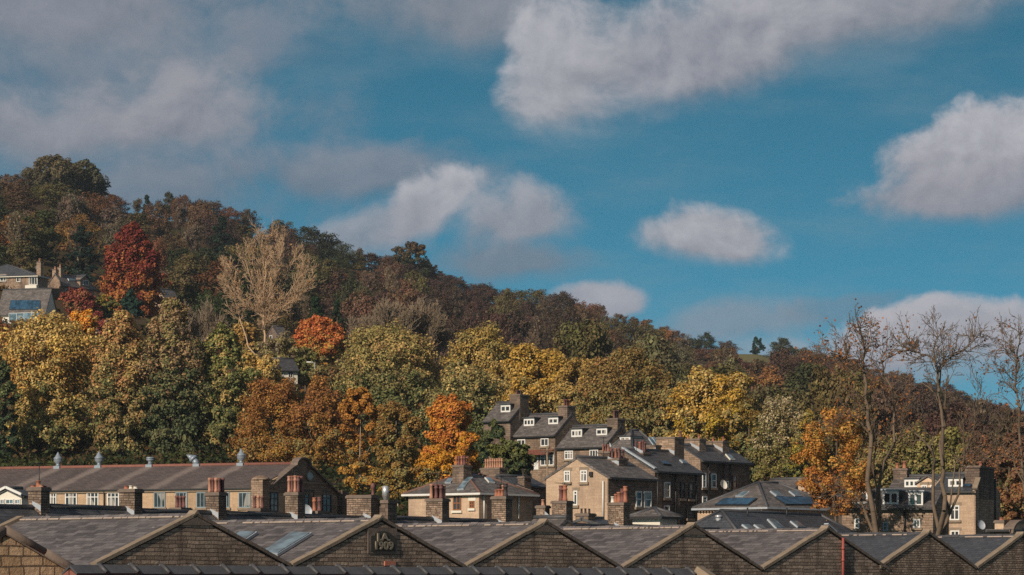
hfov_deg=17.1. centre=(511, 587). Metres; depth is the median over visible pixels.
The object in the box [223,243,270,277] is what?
broadleaf tree
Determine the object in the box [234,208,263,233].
broadleaf tree
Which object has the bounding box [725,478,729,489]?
window
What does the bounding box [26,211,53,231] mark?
birch tree
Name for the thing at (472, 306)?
broadleaf tree
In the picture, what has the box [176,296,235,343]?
bare tree
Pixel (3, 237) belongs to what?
broadleaf tree
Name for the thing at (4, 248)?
broadleaf tree
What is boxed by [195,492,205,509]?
window
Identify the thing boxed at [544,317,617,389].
broadleaf tree
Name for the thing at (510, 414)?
stepped terrace house
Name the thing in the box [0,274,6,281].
window
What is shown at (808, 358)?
broadleaf tree
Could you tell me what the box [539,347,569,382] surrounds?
birch tree
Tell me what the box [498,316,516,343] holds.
broadleaf tree
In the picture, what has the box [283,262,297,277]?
birch tree
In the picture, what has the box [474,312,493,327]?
birch tree
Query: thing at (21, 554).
stone gable house
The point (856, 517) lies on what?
window
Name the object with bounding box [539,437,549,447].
window
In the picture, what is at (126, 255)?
copper beech
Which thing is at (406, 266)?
birch tree
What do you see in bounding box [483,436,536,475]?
holly bush
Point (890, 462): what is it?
oak tree
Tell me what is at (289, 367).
cottage
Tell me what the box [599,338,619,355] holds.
bare tree
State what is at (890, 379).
broadleaf tree
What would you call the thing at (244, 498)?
window
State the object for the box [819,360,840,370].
broadleaf tree
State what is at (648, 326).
broadleaf tree
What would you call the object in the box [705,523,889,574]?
gabled shed
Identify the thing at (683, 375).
broadleaf tree
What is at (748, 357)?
field
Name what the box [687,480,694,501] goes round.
window
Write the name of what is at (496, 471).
wing house
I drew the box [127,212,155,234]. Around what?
birch tree
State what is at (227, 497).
window
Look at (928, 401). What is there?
broadleaf tree
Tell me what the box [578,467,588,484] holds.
window
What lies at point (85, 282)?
window
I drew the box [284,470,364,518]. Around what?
terraced house
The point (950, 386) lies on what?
broadleaf tree
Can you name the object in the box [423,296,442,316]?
bare tree
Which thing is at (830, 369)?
broadleaf tree
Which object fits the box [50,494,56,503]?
window
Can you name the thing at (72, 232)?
bare tree
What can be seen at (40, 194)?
broadleaf tree
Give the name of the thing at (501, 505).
terraced house
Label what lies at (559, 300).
broadleaf tree
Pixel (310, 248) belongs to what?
broadleaf tree
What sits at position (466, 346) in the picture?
sycamore tree
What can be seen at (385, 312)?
bare tree
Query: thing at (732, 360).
broadleaf tree
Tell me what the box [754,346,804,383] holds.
broadleaf tree
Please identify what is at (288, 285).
birch tree
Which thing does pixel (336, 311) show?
conifer tree
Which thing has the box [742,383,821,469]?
broadleaf tree
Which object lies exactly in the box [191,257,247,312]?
birch tree
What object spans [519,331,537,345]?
bare tree
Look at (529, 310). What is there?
broadleaf tree
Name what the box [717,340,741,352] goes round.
broadleaf tree
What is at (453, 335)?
broadleaf tree
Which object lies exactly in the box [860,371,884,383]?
broadleaf tree
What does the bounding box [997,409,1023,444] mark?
broadleaf tree
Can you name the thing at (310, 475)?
round window
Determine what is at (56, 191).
birch tree
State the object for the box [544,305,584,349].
broadleaf tree
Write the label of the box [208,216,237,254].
conifer tree
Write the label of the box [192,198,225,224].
broadleaf tree
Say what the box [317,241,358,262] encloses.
broadleaf tree
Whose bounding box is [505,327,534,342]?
birch tree
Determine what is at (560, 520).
outhouse
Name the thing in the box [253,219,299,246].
broadleaf tree
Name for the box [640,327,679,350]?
broadleaf tree
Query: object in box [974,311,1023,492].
bare tree
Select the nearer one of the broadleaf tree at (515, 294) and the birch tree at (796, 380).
the birch tree at (796, 380)
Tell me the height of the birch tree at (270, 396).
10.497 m
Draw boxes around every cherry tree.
[57,286,101,322]
[88,311,105,343]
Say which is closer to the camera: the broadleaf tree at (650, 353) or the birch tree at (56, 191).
the broadleaf tree at (650, 353)
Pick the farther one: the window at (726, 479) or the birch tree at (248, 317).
the birch tree at (248, 317)
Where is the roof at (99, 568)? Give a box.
[62,562,714,574]
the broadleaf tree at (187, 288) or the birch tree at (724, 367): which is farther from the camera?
the broadleaf tree at (187, 288)
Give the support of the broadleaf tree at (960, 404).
on the ground
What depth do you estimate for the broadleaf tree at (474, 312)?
830.19 m
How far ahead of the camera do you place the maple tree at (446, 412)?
343.75 m
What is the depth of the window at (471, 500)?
226.29 m
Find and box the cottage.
[271,357,298,387]
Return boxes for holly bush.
[476,418,505,467]
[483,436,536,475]
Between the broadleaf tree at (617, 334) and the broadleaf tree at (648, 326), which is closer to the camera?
the broadleaf tree at (617, 334)
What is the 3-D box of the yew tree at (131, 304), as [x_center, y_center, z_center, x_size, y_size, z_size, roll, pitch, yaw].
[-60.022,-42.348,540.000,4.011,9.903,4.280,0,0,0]
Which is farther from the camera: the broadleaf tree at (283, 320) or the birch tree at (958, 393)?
the birch tree at (958, 393)
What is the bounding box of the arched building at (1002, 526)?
[986,517,1023,533]
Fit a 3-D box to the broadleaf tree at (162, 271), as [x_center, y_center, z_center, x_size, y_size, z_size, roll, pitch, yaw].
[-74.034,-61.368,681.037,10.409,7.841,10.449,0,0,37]
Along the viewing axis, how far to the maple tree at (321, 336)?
452.95 m
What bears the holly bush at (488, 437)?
on the ground
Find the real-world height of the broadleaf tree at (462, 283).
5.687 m
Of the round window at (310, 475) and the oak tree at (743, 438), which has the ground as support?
the oak tree at (743, 438)
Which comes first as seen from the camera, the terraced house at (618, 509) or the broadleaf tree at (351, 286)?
the terraced house at (618, 509)
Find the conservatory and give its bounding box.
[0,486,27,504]
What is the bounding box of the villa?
[0,258,50,288]
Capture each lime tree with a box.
[122,296,212,455]
[407,357,510,450]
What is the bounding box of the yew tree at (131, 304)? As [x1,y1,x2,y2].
[120,289,145,339]
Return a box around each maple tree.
[0,321,13,400]
[60,308,100,418]
[286,313,349,368]
[412,445,471,487]
[422,392,482,471]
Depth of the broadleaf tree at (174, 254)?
733.92 m
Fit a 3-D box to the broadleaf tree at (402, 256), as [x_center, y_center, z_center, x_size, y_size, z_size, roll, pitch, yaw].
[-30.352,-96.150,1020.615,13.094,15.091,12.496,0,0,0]
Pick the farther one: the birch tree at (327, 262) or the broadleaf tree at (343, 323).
the birch tree at (327, 262)
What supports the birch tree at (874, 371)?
on the ground
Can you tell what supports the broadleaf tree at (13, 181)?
on the ground
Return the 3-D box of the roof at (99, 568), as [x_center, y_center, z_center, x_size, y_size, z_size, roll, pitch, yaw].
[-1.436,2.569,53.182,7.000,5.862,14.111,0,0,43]
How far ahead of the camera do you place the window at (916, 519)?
212.22 m
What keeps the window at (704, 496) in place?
in the dark fronted house at (723, 466)
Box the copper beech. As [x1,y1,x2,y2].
[99,221,172,318]
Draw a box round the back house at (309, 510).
[305,497,329,513]
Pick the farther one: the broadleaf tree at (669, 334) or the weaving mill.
the broadleaf tree at (669, 334)
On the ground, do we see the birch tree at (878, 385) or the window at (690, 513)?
the birch tree at (878, 385)
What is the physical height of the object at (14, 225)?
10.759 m
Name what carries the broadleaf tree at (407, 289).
on the ground
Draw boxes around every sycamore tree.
[0,307,101,448]
[0,361,21,462]
[82,309,158,455]
[188,321,262,451]
[227,320,261,370]
[227,350,286,431]
[327,317,447,411]
[360,368,429,437]
[437,320,515,428]
[483,360,525,398]
[500,342,579,412]
[538,355,602,424]
[644,387,677,437]
[661,364,762,455]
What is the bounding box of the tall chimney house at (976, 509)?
[935,461,999,534]
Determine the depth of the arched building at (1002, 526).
176.32 m
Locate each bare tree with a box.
[0,180,5,194]
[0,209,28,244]
[22,209,32,219]
[66,220,88,259]
[130,198,142,212]
[171,199,189,235]
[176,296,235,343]
[182,222,201,257]
[214,218,326,353]
[257,235,274,268]
[269,252,294,290]
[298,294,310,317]
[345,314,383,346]
[355,247,363,254]
[355,269,385,295]
[358,270,375,298]
[369,294,426,347]
[381,266,399,293]
[409,298,447,349]
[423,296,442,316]
[428,323,454,363]
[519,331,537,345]
[525,314,546,349]
[538,294,551,319]
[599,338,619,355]
[677,333,691,349]
[715,345,745,372]
[795,298,924,531]
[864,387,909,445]
[883,304,1023,534]
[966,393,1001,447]
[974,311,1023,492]
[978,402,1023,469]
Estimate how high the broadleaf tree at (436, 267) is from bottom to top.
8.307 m
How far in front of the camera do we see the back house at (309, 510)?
180.62 m
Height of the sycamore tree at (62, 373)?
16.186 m
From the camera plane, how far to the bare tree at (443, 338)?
470.33 m
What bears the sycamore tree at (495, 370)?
on the ground
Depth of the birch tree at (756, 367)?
869.01 m
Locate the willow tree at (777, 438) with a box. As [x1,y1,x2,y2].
[745,394,808,480]
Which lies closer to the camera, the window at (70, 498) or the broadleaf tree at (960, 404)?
the window at (70, 498)
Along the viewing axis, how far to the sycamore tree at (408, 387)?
398.39 m
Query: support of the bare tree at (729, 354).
on the ground
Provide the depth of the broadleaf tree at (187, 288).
588.16 m
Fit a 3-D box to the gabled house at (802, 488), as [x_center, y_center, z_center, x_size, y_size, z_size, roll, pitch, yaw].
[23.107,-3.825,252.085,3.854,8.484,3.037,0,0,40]
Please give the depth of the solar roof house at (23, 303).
542.71 m
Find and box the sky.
[0,0,1023,410]
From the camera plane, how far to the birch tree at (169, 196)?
968.22 m
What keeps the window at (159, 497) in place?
in the weaving mill
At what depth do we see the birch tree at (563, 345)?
773.33 m
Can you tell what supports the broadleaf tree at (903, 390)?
on the ground
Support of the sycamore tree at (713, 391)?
on the ground
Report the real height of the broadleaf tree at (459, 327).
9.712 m
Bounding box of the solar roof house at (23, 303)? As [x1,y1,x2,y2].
[0,288,56,327]
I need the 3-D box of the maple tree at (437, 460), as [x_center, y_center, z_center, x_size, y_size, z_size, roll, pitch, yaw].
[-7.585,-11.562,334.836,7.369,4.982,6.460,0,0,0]
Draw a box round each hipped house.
[691,481,838,522]
[695,508,854,532]
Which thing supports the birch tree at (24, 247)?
on the ground
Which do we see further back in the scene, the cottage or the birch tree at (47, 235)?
the birch tree at (47, 235)
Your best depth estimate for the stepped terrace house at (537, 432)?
299.41 m
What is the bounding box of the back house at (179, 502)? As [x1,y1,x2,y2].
[168,496,192,509]
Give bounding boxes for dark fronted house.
[597,420,705,524]
[684,422,753,502]
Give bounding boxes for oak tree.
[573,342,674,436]
[728,399,762,482]
[789,406,875,521]
[840,435,898,488]
[877,421,935,480]
[900,426,992,473]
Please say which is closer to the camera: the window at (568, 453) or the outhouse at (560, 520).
the outhouse at (560, 520)
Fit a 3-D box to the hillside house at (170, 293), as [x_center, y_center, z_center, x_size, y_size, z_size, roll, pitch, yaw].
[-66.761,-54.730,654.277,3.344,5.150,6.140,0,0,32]
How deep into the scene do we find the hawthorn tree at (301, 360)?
446.91 m
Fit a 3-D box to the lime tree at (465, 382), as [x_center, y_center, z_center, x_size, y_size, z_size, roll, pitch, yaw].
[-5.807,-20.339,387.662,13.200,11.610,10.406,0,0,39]
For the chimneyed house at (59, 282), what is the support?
on the ground
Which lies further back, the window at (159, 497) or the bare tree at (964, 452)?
the window at (159, 497)
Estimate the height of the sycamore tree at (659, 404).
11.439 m
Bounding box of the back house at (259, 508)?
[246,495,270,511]
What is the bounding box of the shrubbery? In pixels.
[0,411,1006,515]
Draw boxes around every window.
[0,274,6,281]
[5,499,13,503]
[29,276,37,284]
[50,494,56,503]
[65,493,76,503]
[83,280,88,285]
[87,493,98,504]
[107,493,118,505]
[154,492,166,508]
[175,492,187,507]
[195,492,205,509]
[226,492,230,509]
[237,492,250,509]
[270,492,279,512]
[304,490,313,504]
[306,470,314,480]
[322,490,332,514]
[451,495,462,512]
[467,498,475,510]
[516,438,526,444]
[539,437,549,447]
[539,452,554,467]
[562,467,571,484]
[563,449,574,460]
[572,487,579,507]
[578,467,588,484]
[589,448,599,455]
[634,488,643,509]
[643,488,651,508]
[662,479,671,500]
[662,502,669,510]
[679,479,686,500]
[686,507,694,520]
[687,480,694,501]
[701,470,707,489]
[701,493,707,502]
[710,471,717,489]
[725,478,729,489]
[731,472,737,490]
[852,515,860,530]
[881,519,890,531]
[911,516,921,529]
[920,482,928,486]
[948,502,960,522]
[949,527,960,534]
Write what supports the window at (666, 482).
in the dark fronted house at (675, 473)
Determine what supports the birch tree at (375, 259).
on the ground
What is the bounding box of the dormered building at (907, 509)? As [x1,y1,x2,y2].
[841,487,948,534]
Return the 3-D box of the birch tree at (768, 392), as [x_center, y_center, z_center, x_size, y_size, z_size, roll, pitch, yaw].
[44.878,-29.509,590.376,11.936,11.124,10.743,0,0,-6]
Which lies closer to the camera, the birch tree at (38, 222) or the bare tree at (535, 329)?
the birch tree at (38, 222)
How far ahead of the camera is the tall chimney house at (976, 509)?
228.94 m
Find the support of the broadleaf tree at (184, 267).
on the ground
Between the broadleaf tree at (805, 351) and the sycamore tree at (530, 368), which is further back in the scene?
the broadleaf tree at (805, 351)
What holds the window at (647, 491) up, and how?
in the gable end house at (594, 484)
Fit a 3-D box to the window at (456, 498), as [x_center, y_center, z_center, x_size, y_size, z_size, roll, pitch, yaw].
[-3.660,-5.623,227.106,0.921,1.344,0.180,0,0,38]
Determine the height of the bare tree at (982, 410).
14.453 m
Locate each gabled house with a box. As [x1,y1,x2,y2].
[797,478,845,523]
[889,461,940,487]
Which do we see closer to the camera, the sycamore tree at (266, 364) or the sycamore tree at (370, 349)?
the sycamore tree at (266, 364)
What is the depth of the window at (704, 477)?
246.30 m
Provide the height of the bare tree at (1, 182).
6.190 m
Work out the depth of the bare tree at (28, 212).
772.54 m
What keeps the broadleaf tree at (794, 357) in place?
on the ground
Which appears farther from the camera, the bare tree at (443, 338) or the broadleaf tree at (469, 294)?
the broadleaf tree at (469, 294)
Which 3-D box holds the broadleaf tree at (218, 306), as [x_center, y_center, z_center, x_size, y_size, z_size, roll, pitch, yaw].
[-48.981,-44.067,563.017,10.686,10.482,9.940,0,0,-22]
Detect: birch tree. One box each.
[0,185,43,211]
[4,240,45,271]
[21,207,66,262]
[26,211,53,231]
[41,182,88,212]
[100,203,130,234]
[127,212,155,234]
[163,191,176,219]
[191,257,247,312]
[198,246,222,283]
[211,250,246,283]
[212,269,264,330]
[226,376,315,462]
[235,224,257,247]
[243,268,268,313]
[266,272,305,321]
[278,373,353,473]
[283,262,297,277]
[288,250,323,283]
[320,258,348,274]
[336,387,382,494]
[360,253,384,270]
[368,400,426,505]
[369,293,392,310]
[375,289,400,305]
[397,263,421,290]
[421,265,441,290]
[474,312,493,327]
[499,310,531,345]
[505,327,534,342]
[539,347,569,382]
[551,335,578,361]
[599,305,608,324]
[612,313,628,328]
[620,335,682,366]
[627,317,638,333]
[637,319,652,326]
[653,326,670,329]
[708,361,751,432]
[745,359,777,384]
[751,384,794,424]
[783,362,836,410]
[818,353,839,364]
[827,368,852,380]
[838,359,874,369]
[858,377,896,439]
[862,388,921,445]
[865,369,889,380]
[949,389,973,407]
[971,400,1002,419]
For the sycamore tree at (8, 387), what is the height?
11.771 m
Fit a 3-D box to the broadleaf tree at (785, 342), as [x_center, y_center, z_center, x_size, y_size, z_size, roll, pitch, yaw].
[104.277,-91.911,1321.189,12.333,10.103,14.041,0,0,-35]
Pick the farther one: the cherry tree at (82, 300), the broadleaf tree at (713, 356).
the broadleaf tree at (713, 356)
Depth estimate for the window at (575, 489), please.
215.35 m
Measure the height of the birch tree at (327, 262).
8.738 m
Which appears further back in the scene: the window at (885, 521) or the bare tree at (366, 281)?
the bare tree at (366, 281)
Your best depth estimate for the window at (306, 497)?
256.93 m
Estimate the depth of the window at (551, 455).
298.40 m
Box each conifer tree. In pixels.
[63,225,102,281]
[142,194,149,211]
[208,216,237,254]
[306,296,323,318]
[332,299,348,366]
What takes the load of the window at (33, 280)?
in the villa
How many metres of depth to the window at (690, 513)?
229.35 m
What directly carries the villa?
on the ground
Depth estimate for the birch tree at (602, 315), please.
1219.63 m
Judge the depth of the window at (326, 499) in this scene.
259.76 m
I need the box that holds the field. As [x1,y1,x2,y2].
[737,354,770,363]
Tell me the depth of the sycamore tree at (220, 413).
382.02 m
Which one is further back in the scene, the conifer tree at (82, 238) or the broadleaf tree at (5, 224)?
the broadleaf tree at (5, 224)
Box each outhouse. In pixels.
[532,514,574,525]
[630,506,684,524]
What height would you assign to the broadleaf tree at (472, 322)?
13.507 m
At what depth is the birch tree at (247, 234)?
927.98 m
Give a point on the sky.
(737, 171)
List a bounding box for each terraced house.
[0,504,45,523]
[26,462,129,515]
[117,485,217,519]
[204,478,292,519]
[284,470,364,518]
[345,483,435,523]
[424,473,497,522]
[490,475,524,521]
[535,482,614,525]
[607,486,643,525]
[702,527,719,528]
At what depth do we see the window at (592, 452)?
290.71 m
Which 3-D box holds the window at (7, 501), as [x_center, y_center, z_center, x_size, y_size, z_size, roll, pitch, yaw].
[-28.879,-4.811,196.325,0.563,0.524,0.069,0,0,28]
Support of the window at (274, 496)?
in the weaving mill
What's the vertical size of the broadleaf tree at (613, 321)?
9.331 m
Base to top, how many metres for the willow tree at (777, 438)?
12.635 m
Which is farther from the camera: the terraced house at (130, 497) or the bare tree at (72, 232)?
the bare tree at (72, 232)
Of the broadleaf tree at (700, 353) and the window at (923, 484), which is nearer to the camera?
the window at (923, 484)
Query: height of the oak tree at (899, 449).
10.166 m
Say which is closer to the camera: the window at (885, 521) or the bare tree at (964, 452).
the bare tree at (964, 452)
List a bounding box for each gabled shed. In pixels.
[0,510,291,565]
[212,515,465,566]
[396,518,621,567]
[557,522,762,574]
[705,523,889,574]
[839,529,976,574]
[936,532,1023,574]
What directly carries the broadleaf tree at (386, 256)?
on the ground
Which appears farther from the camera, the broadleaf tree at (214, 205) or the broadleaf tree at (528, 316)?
the broadleaf tree at (214, 205)
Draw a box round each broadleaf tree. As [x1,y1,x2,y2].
[0,195,12,226]
[0,215,31,244]
[0,223,9,254]
[0,242,14,265]
[1,174,30,192]
[19,154,86,194]
[28,183,59,202]
[49,192,97,232]
[54,213,103,252]
[72,159,110,199]
[74,191,109,221]
[98,194,130,215]
[98,217,133,249]
[125,269,169,290]
[133,199,179,234]
[139,236,172,271]
[161,233,188,264]
[161,252,218,293]
[163,247,200,281]
[168,195,197,223]
[176,283,212,335]
[178,288,242,347]
[183,199,217,237]
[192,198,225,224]
[196,214,241,247]
[218,206,243,228]
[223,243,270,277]
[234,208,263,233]
[252,311,297,341]
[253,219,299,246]
[268,224,297,259]
[280,226,341,259]
[285,242,321,266]
[288,254,335,309]
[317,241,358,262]
[318,268,359,314]
[324,309,349,346]
[329,275,373,317]
[329,289,377,348]
[343,252,367,269]
[349,270,384,286]
[374,254,400,269]
[375,257,404,289]
[386,278,425,313]
[391,241,431,276]
[398,270,434,302]
[419,289,456,324]
[424,275,464,303]
[426,273,458,287]
[429,264,442,281]
[431,321,475,379]
[440,286,472,319]
[444,322,465,353]
[451,288,484,309]
[452,277,470,292]
[454,310,512,345]
[459,300,482,320]
[468,282,502,300]
[471,285,501,308]
[471,311,487,319]
[487,288,523,320]
[493,293,522,313]
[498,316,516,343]
[513,288,551,313]
[518,301,542,320]
[519,313,541,340]
[537,316,560,349]
[544,290,580,315]
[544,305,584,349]
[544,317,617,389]
[547,293,576,321]
[569,303,601,329]
[575,300,608,315]
[597,314,622,333]
[600,332,684,432]
[602,329,619,348]
[609,329,627,348]
[613,320,646,348]
[633,323,654,339]
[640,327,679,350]
[661,328,681,349]
[667,360,704,404]
[670,342,702,369]
[672,330,685,347]
[676,362,691,380]
[678,367,773,461]
[688,337,703,349]
[692,347,717,361]
[697,331,717,349]
[707,346,757,383]
[709,347,731,362]
[714,359,751,370]
[716,355,751,396]
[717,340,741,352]
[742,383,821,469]
[746,365,784,390]
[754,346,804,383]
[761,357,793,382]
[763,337,801,357]
[768,354,798,370]
[792,352,821,370]
[793,349,819,361]
[794,347,814,355]
[796,360,888,475]
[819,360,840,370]
[825,364,837,376]
[836,361,859,374]
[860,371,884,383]
[880,380,919,419]
[881,373,903,391]
[886,371,900,379]
[894,372,914,388]
[895,382,946,424]
[904,401,997,455]
[906,392,988,436]
[917,382,936,393]
[935,389,952,396]
[936,383,957,393]
[944,397,973,418]
[988,402,1011,417]
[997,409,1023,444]
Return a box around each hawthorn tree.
[95,294,119,318]
[253,331,304,357]
[280,375,306,406]
[290,346,325,411]
[298,363,348,396]
[782,408,827,481]
[958,430,999,481]
[986,446,1023,520]
[1002,422,1023,511]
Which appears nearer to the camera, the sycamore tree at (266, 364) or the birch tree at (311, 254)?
the sycamore tree at (266, 364)
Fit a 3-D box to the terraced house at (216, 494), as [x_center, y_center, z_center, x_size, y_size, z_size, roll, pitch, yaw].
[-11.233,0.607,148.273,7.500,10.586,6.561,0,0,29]
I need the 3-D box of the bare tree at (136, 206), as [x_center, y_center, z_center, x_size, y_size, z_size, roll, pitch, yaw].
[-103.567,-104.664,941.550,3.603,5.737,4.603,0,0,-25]
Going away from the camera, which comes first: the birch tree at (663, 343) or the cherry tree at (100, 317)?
the cherry tree at (100, 317)
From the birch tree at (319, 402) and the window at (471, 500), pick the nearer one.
the window at (471, 500)
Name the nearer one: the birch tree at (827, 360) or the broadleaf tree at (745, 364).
the broadleaf tree at (745, 364)
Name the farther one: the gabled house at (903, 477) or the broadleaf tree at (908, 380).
the broadleaf tree at (908, 380)
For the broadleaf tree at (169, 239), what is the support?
on the ground
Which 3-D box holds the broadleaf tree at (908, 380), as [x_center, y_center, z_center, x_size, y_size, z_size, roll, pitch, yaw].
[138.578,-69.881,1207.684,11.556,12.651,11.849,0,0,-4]
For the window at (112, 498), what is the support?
in the weaving mill
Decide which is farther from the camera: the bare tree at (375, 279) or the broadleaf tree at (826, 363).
the broadleaf tree at (826, 363)
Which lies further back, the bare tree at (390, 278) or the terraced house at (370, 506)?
the bare tree at (390, 278)
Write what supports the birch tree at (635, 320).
on the ground
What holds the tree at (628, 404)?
on the ground
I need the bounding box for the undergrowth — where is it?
[0,175,1006,487]
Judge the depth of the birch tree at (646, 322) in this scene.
1240.98 m
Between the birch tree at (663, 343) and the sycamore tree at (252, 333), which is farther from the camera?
the birch tree at (663, 343)
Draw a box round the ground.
[0,190,1001,515]
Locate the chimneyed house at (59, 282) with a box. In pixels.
[48,264,96,297]
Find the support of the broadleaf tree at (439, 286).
on the ground
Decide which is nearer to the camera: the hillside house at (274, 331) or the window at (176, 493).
the window at (176, 493)
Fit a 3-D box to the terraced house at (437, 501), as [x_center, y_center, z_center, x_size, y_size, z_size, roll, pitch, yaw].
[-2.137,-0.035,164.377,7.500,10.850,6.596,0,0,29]
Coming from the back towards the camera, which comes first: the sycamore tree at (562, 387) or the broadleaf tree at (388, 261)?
the broadleaf tree at (388, 261)
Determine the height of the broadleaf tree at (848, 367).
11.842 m
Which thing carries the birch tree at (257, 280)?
on the ground
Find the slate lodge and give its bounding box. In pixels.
[401,456,539,520]
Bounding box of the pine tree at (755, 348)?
[749,336,765,354]
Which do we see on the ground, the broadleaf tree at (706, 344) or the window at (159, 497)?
the broadleaf tree at (706, 344)
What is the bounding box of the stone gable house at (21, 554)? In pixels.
[0,525,73,574]
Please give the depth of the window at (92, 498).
255.71 m
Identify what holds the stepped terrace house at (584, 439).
on the ground
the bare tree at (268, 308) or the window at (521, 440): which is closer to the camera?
the window at (521, 440)
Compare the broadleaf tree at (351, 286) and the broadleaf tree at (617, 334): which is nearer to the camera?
the broadleaf tree at (351, 286)
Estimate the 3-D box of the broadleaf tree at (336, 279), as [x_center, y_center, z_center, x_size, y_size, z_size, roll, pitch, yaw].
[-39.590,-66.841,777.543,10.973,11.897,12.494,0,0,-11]
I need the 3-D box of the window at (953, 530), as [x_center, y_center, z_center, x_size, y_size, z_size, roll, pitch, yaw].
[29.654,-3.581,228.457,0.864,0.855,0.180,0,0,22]
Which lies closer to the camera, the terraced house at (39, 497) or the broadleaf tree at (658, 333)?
the terraced house at (39, 497)
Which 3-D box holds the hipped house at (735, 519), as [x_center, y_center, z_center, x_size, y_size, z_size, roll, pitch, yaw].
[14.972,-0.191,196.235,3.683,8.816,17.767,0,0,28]
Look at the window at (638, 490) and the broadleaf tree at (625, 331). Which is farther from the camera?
the broadleaf tree at (625, 331)
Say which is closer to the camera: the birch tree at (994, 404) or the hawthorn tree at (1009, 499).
the hawthorn tree at (1009, 499)
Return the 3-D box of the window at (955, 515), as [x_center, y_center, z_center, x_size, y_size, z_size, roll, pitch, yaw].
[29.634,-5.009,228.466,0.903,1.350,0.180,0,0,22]
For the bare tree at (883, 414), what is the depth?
450.05 m
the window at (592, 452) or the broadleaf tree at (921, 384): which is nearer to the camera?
the window at (592, 452)
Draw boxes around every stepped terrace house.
[481,390,531,457]
[511,399,579,484]
[555,410,625,468]
[604,429,655,452]
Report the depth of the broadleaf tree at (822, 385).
440.60 m
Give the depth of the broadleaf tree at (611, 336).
888.94 m
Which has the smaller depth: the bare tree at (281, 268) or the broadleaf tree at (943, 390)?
the bare tree at (281, 268)
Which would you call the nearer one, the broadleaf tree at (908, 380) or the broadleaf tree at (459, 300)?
the broadleaf tree at (459, 300)
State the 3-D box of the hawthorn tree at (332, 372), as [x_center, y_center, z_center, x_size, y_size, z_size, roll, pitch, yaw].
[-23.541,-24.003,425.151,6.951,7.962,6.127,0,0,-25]
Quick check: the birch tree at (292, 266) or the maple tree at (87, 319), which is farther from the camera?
the birch tree at (292, 266)
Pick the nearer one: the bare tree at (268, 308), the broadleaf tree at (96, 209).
the bare tree at (268, 308)
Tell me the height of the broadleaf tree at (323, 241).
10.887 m
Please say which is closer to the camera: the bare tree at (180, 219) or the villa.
the villa
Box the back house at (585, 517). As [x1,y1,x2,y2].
[573,508,607,523]
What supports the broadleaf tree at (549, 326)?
on the ground
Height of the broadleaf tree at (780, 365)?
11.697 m
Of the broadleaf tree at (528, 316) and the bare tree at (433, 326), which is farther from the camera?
the broadleaf tree at (528, 316)
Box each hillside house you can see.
[155,288,178,308]
[266,325,289,351]
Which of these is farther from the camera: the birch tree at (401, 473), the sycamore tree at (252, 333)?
the sycamore tree at (252, 333)
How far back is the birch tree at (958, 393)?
1185.88 m
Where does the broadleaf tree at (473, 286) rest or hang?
on the ground
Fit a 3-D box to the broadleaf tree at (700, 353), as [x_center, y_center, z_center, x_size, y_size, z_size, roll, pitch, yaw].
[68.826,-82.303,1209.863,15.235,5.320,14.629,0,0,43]
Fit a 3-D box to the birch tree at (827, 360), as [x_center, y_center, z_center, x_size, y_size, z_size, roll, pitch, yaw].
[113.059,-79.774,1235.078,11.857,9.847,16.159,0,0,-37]
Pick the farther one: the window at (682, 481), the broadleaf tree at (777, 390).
the broadleaf tree at (777, 390)
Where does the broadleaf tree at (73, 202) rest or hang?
on the ground
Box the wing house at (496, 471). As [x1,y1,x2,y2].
[479,458,545,519]
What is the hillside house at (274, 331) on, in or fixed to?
on the ground
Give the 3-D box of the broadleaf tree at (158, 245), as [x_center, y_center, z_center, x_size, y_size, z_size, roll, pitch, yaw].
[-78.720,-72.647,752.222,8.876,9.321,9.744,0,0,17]
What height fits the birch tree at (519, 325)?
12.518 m
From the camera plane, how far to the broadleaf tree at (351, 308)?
654.80 m
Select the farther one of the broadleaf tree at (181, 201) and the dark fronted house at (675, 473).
the broadleaf tree at (181, 201)
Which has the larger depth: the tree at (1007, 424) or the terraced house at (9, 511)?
the tree at (1007, 424)
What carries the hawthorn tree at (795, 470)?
on the ground
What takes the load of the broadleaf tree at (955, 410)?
on the ground
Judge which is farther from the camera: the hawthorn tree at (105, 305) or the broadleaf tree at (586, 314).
the broadleaf tree at (586, 314)
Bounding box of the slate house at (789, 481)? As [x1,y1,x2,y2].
[770,477,803,488]
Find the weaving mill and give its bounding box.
[0,449,348,514]
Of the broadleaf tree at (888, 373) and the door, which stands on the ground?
the broadleaf tree at (888, 373)
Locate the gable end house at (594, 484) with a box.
[543,437,660,523]
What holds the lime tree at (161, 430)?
on the ground
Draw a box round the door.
[534,456,538,469]
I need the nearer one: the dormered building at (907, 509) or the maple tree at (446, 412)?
the dormered building at (907, 509)
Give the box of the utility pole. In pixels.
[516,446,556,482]
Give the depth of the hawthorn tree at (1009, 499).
261.11 m
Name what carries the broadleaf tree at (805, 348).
on the ground
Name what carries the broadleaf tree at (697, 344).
on the ground

